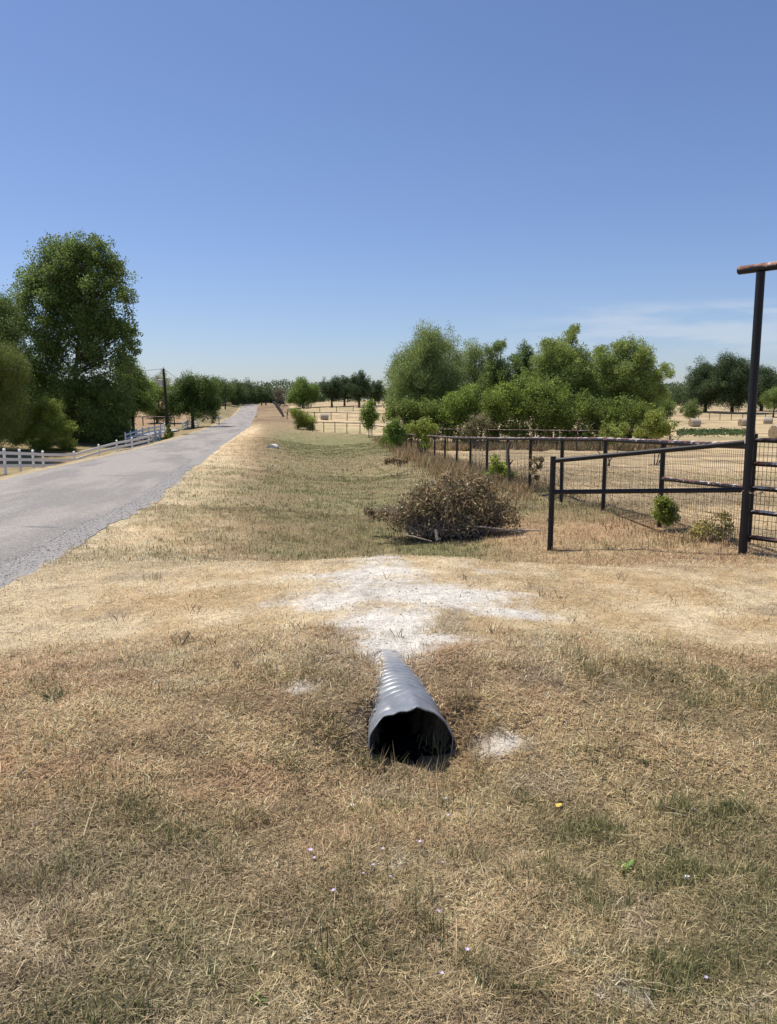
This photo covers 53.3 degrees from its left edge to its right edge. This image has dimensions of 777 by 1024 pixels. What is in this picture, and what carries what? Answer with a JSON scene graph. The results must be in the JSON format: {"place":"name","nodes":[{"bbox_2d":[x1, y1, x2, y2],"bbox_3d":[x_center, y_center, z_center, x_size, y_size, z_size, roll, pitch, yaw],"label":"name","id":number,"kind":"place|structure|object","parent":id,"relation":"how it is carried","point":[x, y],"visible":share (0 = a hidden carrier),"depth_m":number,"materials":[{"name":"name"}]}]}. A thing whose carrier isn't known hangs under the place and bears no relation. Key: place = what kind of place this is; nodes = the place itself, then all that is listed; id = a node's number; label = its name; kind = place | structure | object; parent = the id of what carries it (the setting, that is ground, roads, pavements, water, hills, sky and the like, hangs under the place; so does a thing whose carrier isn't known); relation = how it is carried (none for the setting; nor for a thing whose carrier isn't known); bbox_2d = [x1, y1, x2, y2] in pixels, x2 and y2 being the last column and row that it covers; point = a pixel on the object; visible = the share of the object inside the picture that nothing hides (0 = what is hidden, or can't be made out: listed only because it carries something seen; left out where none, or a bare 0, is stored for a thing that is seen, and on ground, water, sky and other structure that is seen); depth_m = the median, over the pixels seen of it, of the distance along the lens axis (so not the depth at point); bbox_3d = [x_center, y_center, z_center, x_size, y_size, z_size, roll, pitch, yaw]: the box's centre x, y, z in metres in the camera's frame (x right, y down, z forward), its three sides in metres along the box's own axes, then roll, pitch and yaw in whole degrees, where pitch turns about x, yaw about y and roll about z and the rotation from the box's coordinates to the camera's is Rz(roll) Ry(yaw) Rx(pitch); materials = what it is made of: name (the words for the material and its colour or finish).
{"place":"outdoors","nodes":[
{"label":"outdoors","id":0,"kind":"place"},
{"bbox_2d":[0,465,216,639],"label":"roadside gravel","id":1,"kind":"structure","parent":0,"point":[89,531],"depth_m":11.88,"materials":[{"name":"beige gravel"}]},
{"bbox_2d":[0,404,255,565],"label":"road","id":2,"kind":"structure","parent":0,"point":[42,505],"depth_m":20.47,"materials":[{"name":"grey asphalt"}]},
{"bbox_2d":[116,428,177,437],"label":"driveway","id":3,"kind":"structure","parent":0,"point":[174,429],"depth_m":100.99,"materials":[{"name":"grey concrete"}]},
{"bbox_2d":[266,444,278,448],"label":"concrete block","id":4,"kind":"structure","parent":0,"point":[276,446],"depth_m":57.24,"materials":[{"name":"grey concrete"}]},
{"bbox_2d":[0,400,776,1023],"bbox_3d":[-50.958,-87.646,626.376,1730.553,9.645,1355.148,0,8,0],"label":"ground","id":5,"kind":"structure","parent":0,"point":[270,422],"depth_m":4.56,"materials":[{"name":"beige plant"}]},
{"bbox_2d":[0,328,37,457],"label":"willow tree","id":6,"kind":"object","parent":5,"relation":"on","point":[9,407],"visible":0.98,"depth_m":66.38,"materials":[{"name":"green plant"}]},
{"bbox_2d":[0,285,47,418],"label":"broadleaf tree","id":7,"kind":"object","parent":5,"relation":"on","point":[9,315],"visible":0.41,"depth_m":73.21,"materials":[{"name":"green plant"}]},
{"bbox_2d":[0,346,67,431],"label":"broadleaf tree","id":8,"kind":"object","parent":5,"relation":"on","point":[45,393],"depth_m":93.42,"materials":[{"name":"green plant"}]},
{"bbox_2d":[5,394,79,451],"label":"roadside shrub","id":9,"kind":"object","parent":5,"relation":"on","point":[49,435],"visible":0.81,"depth_m":74.95,"materials":[{"name":"green plant"}]},
{"bbox_2d":[40,687,67,701],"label":"leafy weed","id":10,"kind":"object","parent":5,"relation":"on","point":[46,695],"visible":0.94,"depth_m":4.48,"materials":[{"name":"green plant"}]},
{"bbox_2d":[3,228,142,444],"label":"cottonwood tree","id":11,"kind":"object","parent":5,"relation":"on","point":[79,309],"visible":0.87,"depth_m":82.21,"materials":[{"name":"green plant"}]},
{"bbox_2d":[0,430,159,473],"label":"rail fence","id":12,"kind":"object","parent":5,"relation":"on","point":[4,459],"visible":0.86,"depth_m":57.91,"materials":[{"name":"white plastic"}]},
{"bbox_2d":[79,409,128,439],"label":"understory shrub","id":13,"kind":"object","parent":5,"relation":"on","point":[110,431],"visible":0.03,"depth_m":88.61,"materials":[{"name":"green plant"}]},
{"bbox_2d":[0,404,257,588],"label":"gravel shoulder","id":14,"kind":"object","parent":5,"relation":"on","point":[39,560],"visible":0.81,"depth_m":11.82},
{"bbox_2d":[106,358,159,437],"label":"broadleaf tree","id":15,"kind":"object","parent":5,"relation":"on","point":[145,397],"visible":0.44,"depth_m":89.74,"materials":[{"name":"green plant"}]},
{"bbox_2d":[124,423,165,444],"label":"rail fence","id":16,"kind":"object","parent":5,"relation":"on","point":[148,431],"visible":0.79,"depth_m":86.09,"materials":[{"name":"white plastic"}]},
{"bbox_2d":[131,416,174,425],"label":"post fence","id":17,"kind":"object","parent":5,"relation":"on","point":[154,419],"visible":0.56,"depth_m":118.04,"materials":[{"name":"wood"}]},
{"bbox_2d":[138,372,174,422],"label":"broadleaf tree","id":18,"kind":"object","parent":5,"relation":"on","point":[161,410],"visible":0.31,"depth_m":126.32,"materials":[{"name":"green plant"}]},
{"bbox_2d":[151,369,171,404],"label":"wispy tree","id":19,"kind":"object","parent":5,"relation":"on","point":[157,376],"visible":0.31,"depth_m":147.81,"materials":[{"name":"green plant"}]},
{"bbox_2d":[158,367,168,428],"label":"utility pole","id":20,"kind":"object","parent":5,"relation":"on","point":[161,383],"visible":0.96,"depth_m":78.98,"materials":[{"name":"brown wood"}]},
{"bbox_2d":[4,369,188,385],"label":"power line","id":21,"kind":"object","parent":20,"relation":"hanging from","point":[87,372],"visible":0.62,"depth_m":61.01,"materials":[{"name":"metal"}]},
{"bbox_2d":[162,424,179,439],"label":"pole vine","id":22,"kind":"object","parent":5,"relation":"on","point":[169,434],"visible":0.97,"depth_m":78.83,"materials":[{"name":"green plant"}]},
{"bbox_2d":[182,419,198,429],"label":"rail fence","id":23,"kind":"object","parent":5,"relation":"on","point":[187,424],"visible":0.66,"depth_m":109.27,"materials":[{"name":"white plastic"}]},
{"bbox_2d":[162,370,226,428],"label":"pecan tree","id":24,"kind":"object","parent":5,"relation":"on","point":[192,399],"visible":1,"depth_m":107.83,"materials":[{"name":"green plant"}]},
{"bbox_2d":[203,395,220,423],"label":"broadleaf tree","id":25,"kind":"object","parent":5,"relation":"on","point":[213,418],"visible":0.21,"depth_m":124.52,"materials":[{"name":"green plant"}]},
{"bbox_2d":[211,375,239,404],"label":"oak tree","id":26,"kind":"object","parent":5,"relation":"on","point":[229,388],"visible":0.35,"depth_m":250.07,"materials":[{"name":"green plant"}]},
{"bbox_2d":[224,378,250,405],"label":"oak tree","id":27,"kind":"object","parent":5,"relation":"on","point":[236,400],"visible":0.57,"depth_m":265.50,"materials":[{"name":"green plant"}]},
{"bbox_2d":[237,377,259,404],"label":"oak tree","id":28,"kind":"object","parent":5,"relation":"on","point":[252,393],"visible":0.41,"depth_m":280.66,"materials":[{"name":"green plant"}]},
{"bbox_2d":[246,383,268,403],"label":"oak tree","id":29,"kind":"object","parent":5,"relation":"on","point":[262,394],"visible":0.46,"depth_m":294.84,"materials":[{"name":"green plant"}]},
{"bbox_2d":[249,991,265,1003],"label":"leafy weed","id":30,"kind":"object","parent":5,"relation":"on","point":[257,996],"visible":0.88,"depth_m":2.40,"materials":[{"name":"green plant"}]},
{"bbox_2d":[255,383,274,402],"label":"oak tree","id":31,"kind":"object","parent":5,"relation":"on","point":[266,389],"visible":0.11,"depth_m":304.69,"materials":[{"name":"green plant"}]},
{"bbox_2d":[264,386,284,402],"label":"oak tree","id":32,"kind":"object","parent":5,"relation":"on","point":[270,398],"visible":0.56,"depth_m":295.39,"materials":[{"name":"green plant"}]},
{"bbox_2d":[272,401,284,416],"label":"leaning post","id":33,"kind":"object","parent":5,"relation":"on","point":[278,407],"visible":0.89,"depth_m":167.05,"materials":[{"name":"grey wood"}]},
{"bbox_2d":[276,398,283,408],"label":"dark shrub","id":34,"kind":"object","parent":5,"relation":"on","point":[281,401],"visible":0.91,"depth_m":202.85,"materials":[{"name":"brown plant"}]},
{"bbox_2d":[272,384,288,405],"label":"bare tree","id":35,"kind":"object","parent":5,"relation":"on","point":[278,390],"visible":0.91,"depth_m":258.31,"materials":[{"name":"grey plant"}]},
{"bbox_2d":[284,375,320,407],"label":"broadleaf tree","id":36,"kind":"object","parent":5,"relation":"on","point":[306,393],"visible":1,"depth_m":211.12,"materials":[{"name":"green plant"}]},
{"bbox_2d":[287,407,318,429],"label":"bush","id":37,"kind":"object","parent":5,"relation":"on","point":[303,420],"visible":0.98,"depth_m":110.89,"materials":[{"name":"green plant"}]},
{"bbox_2d":[317,394,327,401],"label":"oak tree","id":38,"kind":"object","parent":5,"relation":"on","point":[321,396],"visible":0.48,"depth_m":334.59,"materials":[{"name":"green plant"}]},
{"bbox_2d":[320,414,328,419],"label":"hay bale","id":39,"kind":"object","parent":5,"relation":"on","point":[324,416],"visible":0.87,"depth_m":150.28},
{"bbox_2d":[318,373,343,405],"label":"oak tree","id":40,"kind":"object","parent":5,"relation":"on","point":[330,389],"visible":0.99,"depth_m":214.02,"materials":[{"name":"green plant"}]},
{"bbox_2d":[287,411,384,421],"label":"pipe fence","id":41,"kind":"object","parent":5,"relation":"on","point":[336,412],"visible":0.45,"depth_m":148.47,"materials":[{"name":"brown metal"}]},
{"bbox_2d":[287,405,386,413],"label":"pipe fence","id":42,"kind":"object","parent":5,"relation":"on","point":[333,406],"visible":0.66,"depth_m":186.93,"materials":[{"name":"brown metal"}]},
{"bbox_2d":[336,375,353,406],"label":"oak tree","id":43,"kind":"object","parent":5,"relation":"on","point":[345,393],"visible":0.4,"depth_m":222.24,"materials":[{"name":"green plant"}]},
{"bbox_2d":[312,422,383,433],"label":"pipe fence","id":44,"kind":"object","parent":5,"relation":"on","point":[346,424],"visible":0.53,"depth_m":102.08,"materials":[{"name":"brown metal"}]},
{"bbox_2d":[342,369,373,406],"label":"oak tree","id":45,"kind":"object","parent":5,"relation":"on","point":[358,388],"visible":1,"depth_m":210.16,"materials":[{"name":"green plant"}]},
{"bbox_2d":[357,397,381,436],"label":"tree","id":46,"kind":"object","parent":5,"relation":"on","point":[369,415],"visible":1,"depth_m":88.89,"materials":[{"name":"green plant"}]},
{"bbox_2d":[367,378,386,404],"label":"oak tree","id":47,"kind":"object","parent":5,"relation":"on","point":[377,394],"visible":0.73,"depth_m":218.06,"materials":[{"name":"green plant"}]},
{"bbox_2d":[112,553,676,669],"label":"dead stalks","id":48,"kind":"object","parent":5,"relation":"on","point":[307,622],"visible":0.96,"depth_m":5.51,"materials":[{"name":"beige plant"}]},
{"bbox_2d":[382,416,408,448],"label":"bush","id":49,"kind":"object","parent":5,"relation":"on","point":[396,429],"visible":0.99,"depth_m":55.41,"materials":[{"name":"green plant"}]},
{"bbox_2d":[142,556,656,755],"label":"limestone gravel","id":50,"kind":"structure","parent":5,"relation":"on","point":[399,605],"depth_m":6.24,"materials":[{"name":"white gravel"}]},
{"bbox_2d":[374,456,424,475],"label":"dead weed","id":51,"kind":"object","parent":5,"relation":"on","point":[392,460],"visible":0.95,"depth_m":29.95,"materials":[{"name":"brown plant"}]},
{"bbox_2d":[65,379,745,403],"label":"wood","id":52,"kind":"object","parent":5,"relation":"on","point":[287,383],"visible":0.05,"depth_m":341.44,"materials":[{"name":"green plant"}]},
{"bbox_2d":[367,650,452,765],"bbox_3d":[-0.155,1.017,6.418,0.472,0.626,4.638,-1,8,-7],"label":"culvert pipe","id":53,"kind":"object","parent":5,"relation":"in","point":[402,689],"visible":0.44,"depth_m":4.47,"materials":[{"name":"galvanized corrugated steel"}]},
{"bbox_2d":[378,395,449,446],"bbox_3d":[2.491,-7.612,65.620,6.878,4.874,4.028,0,8,0],"label":"thicket shrub","id":54,"kind":"object","parent":5,"relation":"on","point":[413,411],"visible":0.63,"depth_m":64.91,"materials":[{"name":"green plant"}]},
{"bbox_2d":[404,416,438,453],"bbox_3d":[1.734,-3.832,40.840,2.141,2.517,1.557,0,8,0],"label":"bush","id":55,"kind":"object","parent":5,"relation":"on","point":[422,428],"visible":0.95,"depth_m":40.54,"materials":[{"name":"green plant"}]},
{"bbox_2d":[381,318,473,440],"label":"willow tree","id":56,"kind":"object","parent":5,"relation":"on","point":[428,355],"visible":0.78,"depth_m":69.39,"materials":[{"name":"green plant"}]},
{"bbox_2d":[362,463,540,541],"bbox_3d":[0.975,-0.180,12.549,2.859,1.289,1.524,0,8,0],"label":"brush pile","id":57,"kind":"object","parent":5,"relation":"on","point":[443,513],"visible":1,"depth_m":12.30,"materials":[{"name":"brown plant"}]},
{"bbox_2d":[435,380,485,442],"bbox_3d":[6.074,-8.163,64.635,4.668,5.997,4.299,0,8,0],"label":"thicket shrub","id":58,"kind":"object","parent":5,"relation":"on","point":[461,411],"visible":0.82,"depth_m":64.01,"materials":[{"name":"green plant"}]},
{"bbox_2d":[457,337,492,424],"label":"willow tree","id":59,"kind":"object","parent":5,"relation":"on","point":[474,372],"visible":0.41,"depth_m":73.76,"materials":[{"name":"green plant"}]},
{"bbox_2d":[458,411,496,443],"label":"thicket shrub","id":60,"kind":"object","parent":5,"relation":"on","point":[471,431],"visible":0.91,"depth_m":61.02,"materials":[{"name":"brown plant"}]},
{"bbox_2d":[474,336,520,442],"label":"elm tree","id":61,"kind":"object","parent":5,"relation":"on","point":[497,369],"visible":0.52,"depth_m":72.15,"materials":[{"name":"green plant"}]},
{"bbox_2d":[477,376,533,442],"bbox_3d":[9.335,-8.100,63.226,4.415,5.978,4.457,-6,10,-36],"label":"thicket shrub","id":62,"kind":"object","parent":5,"relation":"on","point":[499,410],"visible":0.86,"depth_m":62.77,"materials":[{"name":"green plant"}]},
{"bbox_2d":[506,442,512,483],"bbox_3d":[3.054,-1.111,19.728,0.183,1.324,0.259,8,11,44],"label":"fence post","id":63,"kind":"object","parent":5,"relation":"on","point":[508,462],"visible":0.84,"depth_m":19.70,"materials":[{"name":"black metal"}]},
{"bbox_2d":[503,338,537,436],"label":"elm tree","id":64,"kind":"object","parent":5,"relation":"on","point":[518,359],"visible":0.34,"depth_m":71.19,"materials":[{"name":"green plant"}]},
{"bbox_2d":[388,438,675,451],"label":"undergrowth","id":65,"kind":"object","parent":5,"relation":"on","point":[451,444],"visible":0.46,"depth_m":57.85,"materials":[{"name":"brown plant"}]},
{"bbox_2d":[505,456,575,494],"bbox_3d":[3.612,-0.789,18.086,2.064,1.100,0.414,-2,8,-11],"label":"dead weed","id":66,"kind":"object","parent":5,"relation":"on","point":[533,469],"visible":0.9,"depth_m":18.02,"materials":[{"name":"brown plant"}]},
{"bbox_2d":[509,366,578,444],"bbox_3d":[12.601,-8.461,63.006,6.032,6.854,5.465,0,8,0],"label":"thicket shrub","id":67,"kind":"object","parent":5,"relation":"on","point":[555,400],"visible":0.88,"depth_m":62.75,"materials":[{"name":"green plant"}]},
{"bbox_2d":[431,429,670,450],"bbox_3d":[12.251,-5.405,58.978,18.559,1.840,4.855,1,8,9],"label":"pipe fence","id":68,"kind":"object","parent":5,"relation":"on","point":[498,430],"visible":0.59,"depth_m":58.62,"materials":[{"name":"black metal"}]},
{"bbox_2d":[526,322,613,436],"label":"elm tree","id":69,"kind":"object","parent":5,"relation":"on","point":[571,365],"visible":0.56,"depth_m":67.07,"materials":[{"name":"green plant"}]},
{"bbox_2d":[369,435,772,547],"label":"tall weeds","id":70,"kind":"object","parent":5,"relation":"on","point":[437,463],"visible":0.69,"depth_m":20.22,"materials":[{"name":"brown plant"}]},
{"bbox_2d":[406,433,744,549],"bbox_3d":[2.612,-2.524,33.212,0.606,3.292,47.687,-1,8,-4],"label":"pipe fence","id":71,"kind":"object","parent":5,"relation":"on","point":[662,475],"visible":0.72,"depth_m":14.04,"materials":[{"name":"metal"}]},
{"bbox_2d":[478,453,516,479],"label":"vine plant","id":72,"kind":"object","parent":71,"relation":"attached to","point":[500,468],"visible":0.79,"depth_m":20.43,"materials":[{"name":"green plant"}]},
{"bbox_2d":[554,387,665,444],"bbox_3d":[18.426,-7.822,64.843,9.614,5.376,4.945,0,8,0],"label":"thicket shrub","id":73,"kind":"object","parent":5,"relation":"on","point":[595,416],"visible":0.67,"depth_m":64.15,"materials":[{"name":"green plant"}]},
{"bbox_2d":[591,420,631,465],"bbox_3d":[9.638,-2.922,33.798,2.095,2.184,1.351,0,8,0],"label":"tree","id":74,"kind":"object","parent":5,"relation":"on","point":[612,431],"visible":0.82,"depth_m":33.67,"materials":[{"name":"green plant"}]},
{"bbox_2d":[617,859,633,870],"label":"leafy weed","id":75,"kind":"object","parent":5,"relation":"on","point":[628,863],"visible":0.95,"depth_m":3.19,"materials":[{"name":"green plant"}]},
{"bbox_2d":[579,331,675,438],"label":"elm tree","id":76,"kind":"object","parent":5,"relation":"on","point":[631,375],"visible":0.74,"depth_m":67.41,"materials":[{"name":"green plant"}]},
{"bbox_2d":[547,440,744,550],"bbox_3d":[3.246,-0.071,10.009,2.388,1.766,0.079,4,9,27],"label":"wing fence","id":77,"kind":"object","parent":5,"relation":"on","point":[554,460],"visible":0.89,"depth_m":10.02,"materials":[{"name":"black metal"}]},
{"bbox_2d":[632,406,682,464],"bbox_3d":[12.603,-3.468,35.974,2.663,2.913,1.433,0,8,0],"label":"tree","id":78,"kind":"object","parent":5,"relation":"on","point":[652,428],"visible":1,"depth_m":35.71,"materials":[{"name":"green plant"}]},
{"bbox_2d":[659,397,676,418],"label":"field shrub","id":79,"kind":"object","parent":5,"relation":"on","point":[670,407],"visible":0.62,"depth_m":148.06,"materials":[{"name":"green plant"}]},
{"bbox_2d":[605,493,737,530],"bbox_3d":[4.366,0.062,11.717,2.321,0.768,0.447,0,8,0],"label":"shrub","id":80,"kind":"object","parent":5,"relation":"on","point":[663,510],"visible":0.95,"depth_m":11.65,"materials":[{"name":"green plant"}]},
{"bbox_2d":[662,384,689,405],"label":"oak tree","id":81,"kind":"object","parent":5,"relation":"on","point":[677,391],"visible":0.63,"depth_m":246.75,"materials":[{"name":"green plant"}]},
{"bbox_2d":[677,398,703,418],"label":"field shrub","id":82,"kind":"object","parent":5,"relation":"on","point":[691,410],"visible":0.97,"depth_m":140.09,"materials":[{"name":"green plant"}]},
{"bbox_2d":[688,418,700,426],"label":"hay bale","id":83,"kind":"object","parent":5,"relation":"on","point":[694,422],"visible":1,"depth_m":124.66},
{"bbox_2d":[621,508,776,541],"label":"shrub","id":84,"kind":"object","parent":5,"relation":"on","point":[702,529],"visible":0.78,"depth_m":10.72,"materials":[{"name":"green plant"}]},
{"bbox_2d":[678,355,720,411],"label":"oak tree","id":85,"kind":"object","parent":5,"relation":"on","point":[699,375],"visible":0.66,"depth_m":186.06,"materials":[{"name":"green plant"}]},
{"bbox_2d":[676,426,745,436],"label":"green weeds","id":86,"kind":"object","parent":5,"relation":"on","point":[704,432],"visible":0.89,"depth_m":95.35,"materials":[{"name":"green plant"}]},
{"bbox_2d":[699,348,767,412],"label":"oak tree","id":87,"kind":"object","parent":5,"relation":"on","point":[730,379],"visible":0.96,"depth_m":179.28,"materials":[{"name":"green plant"}]},
{"bbox_2d":[738,418,746,425],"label":"hay bale","id":88,"kind":"object","parent":5,"relation":"on","point":[742,421],"visible":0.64,"depth_m":130.65},
{"bbox_2d":[737,261,776,554],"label":"entrance arch","id":89,"kind":"structure","parent":5,"relation":"on","point":[759,269],"depth_m":9.21,"materials":[{"name":"black metal"}]},
{"bbox_2d":[741,434,776,547],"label":"pipe gate","id":90,"kind":"structure","parent":89,"relation":"attached to","point":[771,464],"depth_m":9.36,"materials":[{"name":"metal"}]},
{"bbox_2d":[745,364,776,410],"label":"oak tree","id":91,"kind":"object","parent":5,"relation":"on","point":[770,380],"visible":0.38,"depth_m":190.04,"materials":[{"name":"green plant"}]},
{"bbox_2d":[757,386,776,416],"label":"broadleaf tree","id":92,"kind":"object","parent":5,"relation":"on","point":[769,400],"visible":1,"depth_m":162.81,"materials":[{"name":"green plant"}]},
{"bbox_2d":[763,417,772,423],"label":"hay bale","id":93,"kind":"object","parent":5,"relation":"on","point":[767,420],"visible":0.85,"depth_m":140.53},
{"bbox_2d":[768,425,776,437],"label":"hay bale","id":94,"kind":"object","parent":5,"relation":"on","point":[772,431],"visible":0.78,"depth_m":79.55},
{"bbox_2d":[0,0,776,399],"label":"sky","id":95,"kind":"structure","parent":0,"point":[290,187],"materials":[{"name":"blue"}]}
]}

